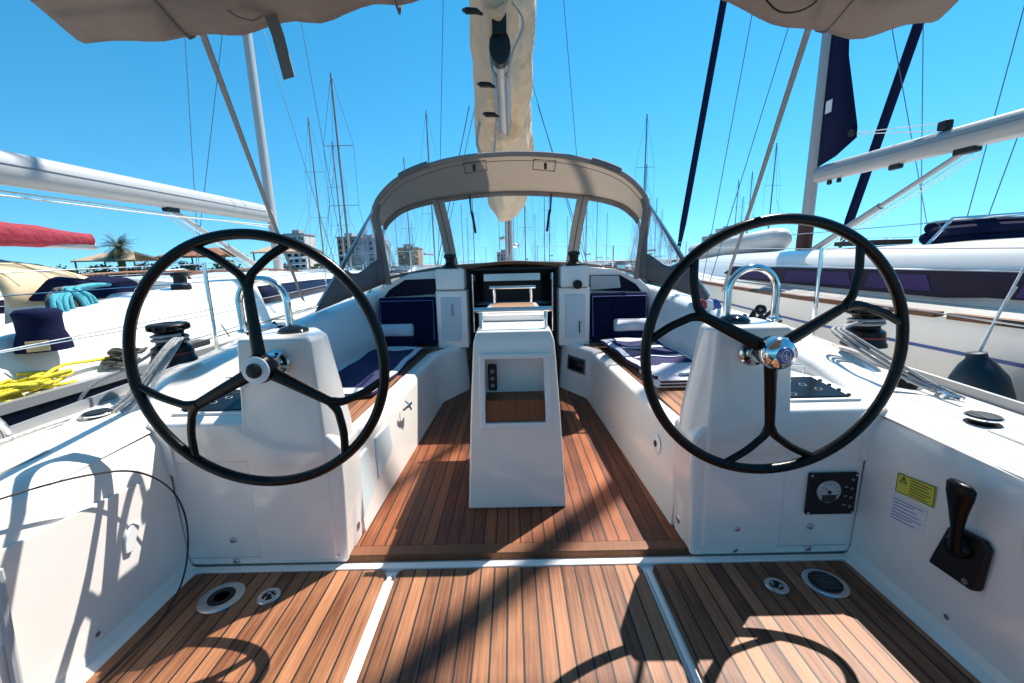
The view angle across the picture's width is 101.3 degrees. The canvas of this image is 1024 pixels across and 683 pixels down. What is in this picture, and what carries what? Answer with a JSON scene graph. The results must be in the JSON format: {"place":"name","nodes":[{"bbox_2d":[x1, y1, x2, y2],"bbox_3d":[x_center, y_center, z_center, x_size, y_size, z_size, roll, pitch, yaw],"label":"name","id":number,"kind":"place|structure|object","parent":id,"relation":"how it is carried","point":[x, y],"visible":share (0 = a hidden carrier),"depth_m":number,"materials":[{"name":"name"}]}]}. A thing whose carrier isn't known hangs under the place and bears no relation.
{"place":"outdoors","nodes":[
{"label":"outdoors","id":0,"kind":"place"},
{"bbox_2d":[283,230,316,267],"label":"apartment building","id":1,"kind":"structure","parent":0,"point":[308,239],"depth_m":171.87,"materials":[{"name":"concrete"}]},
{"bbox_2d":[336,233,355,265],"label":"apartment building","id":2,"kind":"structure","parent":0,"point":[351,240],"depth_m":175.89,"materials":[{"name":"concrete"}]},
{"bbox_2d":[353,235,376,265],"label":"apartment building","id":3,"kind":"structure","parent":0,"point":[371,246],"depth_m":174.09,"materials":[{"name":"concrete"}]},
{"bbox_2d":[78,258,667,385],"bbox_3d":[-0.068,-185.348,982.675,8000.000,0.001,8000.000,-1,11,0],"label":"water","id":4,"kind":"structure","parent":0,"point":[648,282],"depth_m":103.22,"materials":[{"name":"teal liquid"}]},
{"bbox_2d":[0,221,220,313],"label":"sailing yacht","id":5,"kind":"object","parent":4,"relation":"on","point":[19,235],"visible":0.18,"depth_m":8.11,"materials":[{"name":"red fabric"}]},
{"bbox_2d":[0,300,4,313],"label":"window","id":6,"kind":"structure","parent":5,"relation":"in","point":[1,301],"depth_m":6.65,"materials":[{"name":"black"}]},
{"bbox_2d":[0,22,371,425],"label":"sailing yacht","id":7,"kind":"object","parent":4,"relation":"on","point":[171,293],"visible":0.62,"depth_m":4.19,"materials":[{"name":"white"}]},
{"bbox_2d":[9,308,74,353],"bbox_3d":[-3.021,-0.079,2.688,0.270,0.270,0.278,-1,11,0],"label":"winch cover","id":8,"kind":"object","parent":7,"relation":"attached to","point":[34,325],"visible":0.91,"depth_m":2.62,"materials":[{"name":"blue fabric"}]},
{"bbox_2d":[0,259,86,307],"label":"boat cover","id":9,"kind":"object","parent":7,"relation":"on","point":[21,283],"visible":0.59,"depth_m":3.91,"materials":[{"name":"beige fabric"}]},
{"bbox_2d":[0,356,109,402],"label":"yellow rope","id":10,"kind":"object","parent":7,"relation":"on","point":[10,388],"visible":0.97,"depth_m":2.51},
{"bbox_2d":[44,282,94,308],"bbox_3d":[-3.477,-0.245,3.444,0.190,0.463,0.731,-5,11,-20],"label":"grey rope","id":11,"kind":"object","parent":7,"relation":"hanging from","point":[47,296],"visible":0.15,"depth_m":3.18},
{"bbox_2d":[49,283,110,311],"bbox_3d":[-3.425,-0.234,3.435,0.205,0.479,0.758,-5,11,-20],"label":"teal rope","id":12,"kind":"object","parent":7,"relation":"on","point":[63,301],"visible":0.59,"depth_m":3.22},
{"bbox_2d":[101,346,147,366],"bbox_3d":[-2.919,0.102,3.169,0.241,0.125,0.328,-1,11,0],"label":"dark rope","id":13,"kind":"object","parent":7,"relation":"on","point":[115,356],"visible":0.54,"depth_m":3.06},
{"bbox_2d":[257,278,331,303],"bbox_3d":[-3.728,-0.994,7.784,0.193,0.295,5.755,-2,11,-5],"label":"window","id":14,"kind":"structure","parent":7,"relation":"in","point":[265,290],"depth_m":6.91,"materials":[{"name":"blue"}]},
{"bbox_2d":[283,117,337,271],"bbox_3d":[-20.191,-13.776,42.575,3.961,17.164,12.571,-1,11,0],"label":"moored yacht","id":15,"kind":"object","parent":4,"relation":"on","point":[319,223],"visible":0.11,"depth_m":42.84,"materials":[{"name":"grey metal"}]},
{"bbox_2d":[300,142,361,270],"bbox_3d":[-17.108,-11.978,40.470,3.824,14.202,12.000,-1,11,0],"label":"sailing yacht","id":16,"kind":"object","parent":4,"relation":"on","point":[340,225],"visible":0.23,"depth_m":41.29,"materials":[{"name":"grey metal"}]},
{"bbox_2d":[285,73,382,291],"bbox_3d":[-10.299,-8.744,24.799,3.924,13.403,12.000,-1,11,0],"label":"sailing yacht","id":17,"kind":"object","parent":4,"relation":"on","point":[344,205],"visible":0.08,"depth_m":25.13,"materials":[{"name":"grey metal"}]},
{"bbox_2d":[392,218,403,268],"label":"moored yacht","id":18,"kind":"object","parent":4,"relation":"on","point":[396,241],"visible":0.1,"depth_m":80.68,"materials":[{"name":"grey"}]},
{"bbox_2d":[394,156,421,271],"bbox_3d":[-15.027,-17.308,59.794,4.020,17.417,12.757,-2,11,-2],"label":"moored yacht","id":19,"kind":"object","parent":4,"relation":"on","point":[400,268],"visible":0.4,"depth_m":60.64,"materials":[{"name":"grey"}]},
{"bbox_2d":[400,110,443,277],"bbox_3d":[-8.378,-14.190,42.428,4.037,17.494,12.813,-1,11,1],"label":"moored yacht","id":20,"kind":"object","parent":4,"relation":"on","point":[432,217],"visible":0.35,"depth_m":42.43,"materials":[{"name":"grey"}]},
{"bbox_2d":[457,206,469,263],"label":"moored yacht","id":21,"kind":"object","parent":4,"relation":"on","point":[462,238],"visible":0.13,"depth_m":80.87,"materials":[{"name":"grey"}]},
{"bbox_2d":[464,219,472,261],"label":"moored yacht","id":22,"kind":"object","parent":4,"relation":"on","point":[468,249],"visible":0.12,"depth_m":108.25,"materials":[{"name":"grey metal"}]},
{"bbox_2d":[465,199,482,262],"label":"moored yacht","id":23,"kind":"object","parent":4,"relation":"on","point":[473,236],"visible":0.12,"depth_m":60.48,"materials":[{"name":"grey"}]},
{"bbox_2d":[0,0,1023,682],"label":"sailing yacht","id":24,"kind":"object","parent":4,"relation":"on","point":[762,498],"visible":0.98,"depth_m":1.74,"materials":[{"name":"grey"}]},
{"bbox_2d":[0,386,149,449],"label":"mooring line","id":25,"kind":"object","parent":24,"relation":"on","point":[71,419],"visible":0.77,"depth_m":1.65,"materials":[{"name":"white fabric"}]},
{"bbox_2d":[0,470,188,682],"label":"loose cable","id":26,"kind":"object","parent":24,"relation":"on","point":[178,590],"visible":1,"depth_m":1.54,"materials":[{"name":"black rubber"}]},
{"bbox_2d":[77,333,189,412],"bbox_3d":[-1.754,0.174,1.977,0.322,0.373,0.509,5,13,31],"label":"winch rope","id":27,"kind":"object","parent":24,"relation":"attached to","point":[167,351],"visible":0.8,"depth_m":1.96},
{"bbox_2d":[337,346,422,396],"bbox_3d":[-1.107,0.206,3.363,0.513,0.055,1.631,-1,11,0],"label":"towel","id":28,"kind":"object","parent":24,"relation":"on","point":[360,373],"visible":0.56,"depth_m":3.31,"materials":[{"name":"blue fabric"}]},
{"bbox_2d":[385,335,416,346],"bbox_3d":[-1.167,0.004,4.200,0.410,0.112,0.130,-1,11,0],"label":"cushion","id":29,"kind":"object","parent":24,"relation":"on","point":[401,341],"visible":0.45,"depth_m":4.14,"materials":[{"name":"blue fabric"}]},
{"bbox_2d":[381,324,413,336],"bbox_3d":[-1.175,-0.111,4.173,0.380,0.124,0.090,-1,11,0],"label":"rolled towel","id":30,"kind":"object","parent":29,"relation":"on","point":[389,330],"visible":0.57,"depth_m":4.13,"materials":[{"name":"fabric"}]},
{"bbox_2d":[379,297,437,344],"bbox_3d":[-1.054,-0.208,4.296,0.585,0.488,0.200,-1,11,0],"label":"cushion","id":31,"kind":"object","parent":24,"relation":"on","point":[419,314],"visible":0.77,"depth_m":4.23,"materials":[{"name":"blue fabric"}]},
{"bbox_2d":[488,364,496,390],"bbox_3d":[-0.101,0.186,2.184,0.046,0.140,0.029,-1,11,0],"label":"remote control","id":32,"kind":"object","parent":24,"relation":"on","point":[492,376],"visible":1,"depth_m":2.17,"materials":[{"name":"black plastic"}]},
{"bbox_2d":[569,358,582,371],"bbox_3d":[0.623,0.226,4.099,0.009,0.100,0.228,-7,12,-27],"label":"locker window","id":33,"kind":"structure","parent":24,"relation":"in","point":[575,364],"depth_m":4.09,"materials":[{"name":"black plastic"}]},
{"bbox_2d":[589,292,647,340],"bbox_3d":[1.080,-0.257,4.287,0.585,0.488,0.200,-1,11,0],"label":"cushion","id":34,"kind":"object","parent":24,"relation":"on","point":[606,309],"visible":0.62,"depth_m":4.22,"materials":[{"name":"blue fabric"}]},
{"bbox_2d":[611,331,642,338],"bbox_3d":[1.202,-0.050,4.190,0.410,0.112,0.130,-1,11,0],"label":"cushion","id":35,"kind":"object","parent":24,"relation":"on","point":[626,334],"visible":0.3,"depth_m":4.13,"materials":[{"name":"blue fabric"}]},
{"bbox_2d":[613,318,645,330],"bbox_3d":[1.204,-0.166,4.163,0.380,0.124,0.090,-1,11,0],"label":"rolled towel","id":36,"kind":"object","parent":35,"relation":"on","point":[636,324],"visible":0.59,"depth_m":4.12,"materials":[{"name":"white fabric"}]},
{"bbox_2d":[600,337,692,387],"bbox_3d":[1.123,0.121,3.418,0.553,0.081,1.493,-1,11,0],"label":"towel","id":37,"kind":"object","parent":24,"relation":"on","point":[670,367],"visible":0.69,"depth_m":3.22,"materials":[{"name":"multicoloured fabric"}]},
{"bbox_2d":[701,299,721,309],"bbox_3d":[1.344,-0.252,2.864,0.172,0.080,0.040,-1,11,0],"label":"flag","id":38,"kind":"object","parent":24,"relation":"attached to","point":[708,304],"visible":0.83,"depth_m":2.85,"materials":[{"name":"multicoloured fabric"}]},
{"bbox_2d":[830,317,965,399],"bbox_3d":[1.752,0.053,1.998,0.337,0.288,0.575,-1,11,0],"label":"winch rope","id":39,"kind":"object","parent":24,"relation":"on","point":[929,385],"visible":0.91,"depth_m":1.96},
{"bbox_2d":[513,218,518,260],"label":"moored yacht","id":40,"kind":"object","parent":4,"relation":"on","point":[513,236],"visible":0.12,"depth_m":81.39,"materials":[{"name":"grey metal"}]},
{"bbox_2d":[515,206,536,260],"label":"moored yacht","id":41,"kind":"object","parent":4,"relation":"on","point":[525,227],"visible":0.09,"depth_m":42.49,"materials":[{"name":"grey"}]},
{"bbox_2d":[538,197,552,260],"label":"moored yacht","id":42,"kind":"object","parent":4,"relation":"on","point":[544,232],"visible":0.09,"depth_m":58.84,"materials":[{"name":"grey metal"}]},
{"bbox_2d":[542,197,559,261],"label":"moored yacht","id":43,"kind":"object","parent":4,"relation":"on","point":[549,233],"visible":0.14,"depth_m":83.60,"materials":[{"name":"grey metal"}]},
{"bbox_2d":[563,216,568,256],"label":"moored yacht","id":44,"kind":"object","parent":4,"relation":"on","point":[567,235],"visible":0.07,"depth_m":107.43,"materials":[{"name":"grey metal"}]},
{"bbox_2d":[580,209,604,265],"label":"moored yacht","id":45,"kind":"object","parent":4,"relation":"on","point":[592,262],"visible":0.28,"depth_m":61.70,"materials":[{"name":"grey"}]},
{"bbox_2d":[590,202,611,266],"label":"moored yacht","id":46,"kind":"object","parent":4,"relation":"on","point":[606,264],"visible":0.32,"depth_m":81.16,"materials":[{"name":"grey"}]},
{"bbox_2d":[601,213,617,266],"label":"moored yacht","id":47,"kind":"object","parent":4,"relation":"on","point":[615,264],"visible":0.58,"depth_m":107.11,"materials":[{"name":"grey metal"}]},
{"bbox_2d":[625,114,668,281],"bbox_3d":[13.547,-14.205,42.165,3.818,16.543,12.116,-1,11,2],"label":"moored yacht","id":48,"kind":"object","parent":4,"relation":"on","point":[650,250],"visible":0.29,"depth_m":42.15,"materials":[{"name":"grey"}]},
{"bbox_2d":[642,164,667,263],"bbox_3d":[19.152,-17.195,59.749,3.580,15.510,11.360,-1,11,1],"label":"moored yacht","id":49,"kind":"object","parent":4,"relation":"on","point":[650,220],"visible":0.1,"depth_m":59.42,"materials":[{"name":"grey metal"}]},
{"bbox_2d":[650,200,671,263],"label":"moored yacht","id":50,"kind":"object","parent":4,"relation":"on","point":[655,238],"visible":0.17,"depth_m":81.56,"materials":[{"name":"grey"}]},
{"bbox_2d":[656,209,674,262],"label":"moored yacht","id":51,"kind":"object","parent":4,"relation":"on","point":[664,250],"visible":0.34,"depth_m":107.60,"materials":[{"name":"grey"}]},
{"bbox_2d":[730,180,740,223],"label":"moored yacht","id":52,"kind":"object","parent":4,"relation":"on","point":[736,205],"visible":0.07,"depth_m":81.32,"materials":[{"name":"grey metal"}]},
{"bbox_2d":[743,172,756,233],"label":"moored yacht","id":53,"kind":"object","parent":4,"relation":"on","point":[750,196],"visible":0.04,"depth_m":57.93,"materials":[{"name":"grey metal"}]},
{"bbox_2d":[760,143,795,250],"bbox_3d":[26.211,-12.861,41.783,3.066,13.286,9.731,-1,11,2],"label":"moored yacht","id":54,"kind":"object","parent":4,"relation":"on","point":[776,185],"visible":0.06,"depth_m":41.92,"materials":[{"name":"grey"}]},
{"bbox_2d":[668,0,1023,402],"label":"sailing yacht","id":55,"kind":"object","parent":4,"relation":"on","point":[975,283],"visible":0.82,"depth_m":4.04,"materials":[{"name":"white plastic"}]},
{"bbox_2d":[688,228,791,258],"bbox_3d":[4.651,-2.004,8.879,0.855,0.600,3.693,-1,11,0],"label":"inflatable dinghy","id":56,"kind":"object","parent":55,"relation":"on","point":[753,244],"visible":0.7,"depth_m":7.65,"materials":[{"name":"grey rubber"}]},
{"bbox_2d":[948,265,1023,399],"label":"fender","id":57,"kind":"object","parent":55,"relation":"hanging from","point":[979,368],"visible":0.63,"depth_m":2.24,"materials":[{"name":"black rubber"}]},
{"bbox_2d":[838,7,1023,247],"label":"sailing yacht","id":58,"kind":"object","parent":4,"relation":"on","point":[896,86],"visible":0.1,"depth_m":10.08,"materials":[{"name":"blue fabric"}]},
{"bbox_2d":[81,258,679,275],"bbox_3d":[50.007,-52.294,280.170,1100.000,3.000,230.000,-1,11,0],"label":"shore","id":59,"kind":"structure","parent":0,"point":[626,261],"depth_m":181.83,"materials":[{"name":"green plant"}]},
{"bbox_2d":[396,244,422,265],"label":"apartment building","id":60,"kind":"structure","parent":0,"point":[418,252],"depth_m":186.72,"materials":[{"name":"concrete"}]},
{"bbox_2d":[496,250,505,260],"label":"apartment building","id":61,"kind":"structure","parent":0,"point":[502,254],"depth_m":254.96,"materials":[{"name":"concrete"}]},
{"bbox_2d":[0,0,1023,271],"label":"sky","id":62,"kind":"structure","parent":0,"point":[116,107],"materials":[{"name":"blue"}]},
{"bbox_2d":[701,234,713,240],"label":"apartment building","id":63,"kind":"structure","parent":0,"point":[704,238],"depth_m":297.43,"materials":[{"name":"concrete"}]},
{"bbox_2d":[715,226,737,235],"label":"apartment building","id":64,"kind":"structure","parent":0,"point":[718,230],"depth_m":296.50,"materials":[{"name":"concrete"}]},
{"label":"quay","id":65,"kind":"structure","parent":0,"visible":0},
{"bbox_2d":[70,251,157,275],"bbox_3d":[-44.005,-8.440,47.250,7.001,3.275,4.062,-1,11,0],"label":"beach awning","id":66,"kind":"object","parent":65,"relation":"on","point":[101,258],"visible":0.68,"depth_m":45.62,"materials":[{"name":"beige fabric"}]},
{"bbox_2d":[97,232,139,276],"bbox_3d":[-43.014,-9.345,46.089,4.045,5.586,3.992,-1,11,0],"label":"palm tree","id":67,"kind":"object","parent":65,"relation":"on","point":[119,250],"visible":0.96,"depth_m":45.68,"materials":[{"name":"green plant"}]},
{"bbox_2d":[56,259,247,276],"bbox_3d":[-40.973,-8.101,48.330,22.177,2.338,1.922,-1,11,0],"label":"hedge","id":68,"kind":"object","parent":65,"relation":"on","point":[190,267],"visible":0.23,"depth_m":47.95,"materials":[{"name":"green plant"}]},
{"bbox_2d":[155,247,247,270],"bbox_3d":[-36.011,-9.147,49.153,8.001,3.575,4.062,-1,11,0],"label":"beach awning","id":69,"kind":"object","parent":65,"relation":"on","point":[192,254],"visible":0.46,"depth_m":47.61,"materials":[{"name":"fabric"}]},
{"bbox_2d":[250,246,324,268],"bbox_3d":[-27.017,-9.877,51.050,7.001,3.875,4.062,-1,11,0],"label":"beach awning","id":70,"kind":"object","parent":65,"relation":"on","point":[267,249],"visible":0.24,"depth_m":49.24,"materials":[{"name":"beige fabric"}]},
{"bbox_2d":[269,261,370,270],"bbox_3d":[-22.976,-8.853,51.233,14.206,1.889,1.919,-1,11,0],"label":"hedge","id":71,"kind":"object","parent":65,"relation":"on","point":[314,266],"visible":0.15,"depth_m":50.68,"materials":[{"name":"green plant"}]},
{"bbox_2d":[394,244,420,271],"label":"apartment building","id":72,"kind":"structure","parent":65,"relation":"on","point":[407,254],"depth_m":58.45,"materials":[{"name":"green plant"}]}
]}

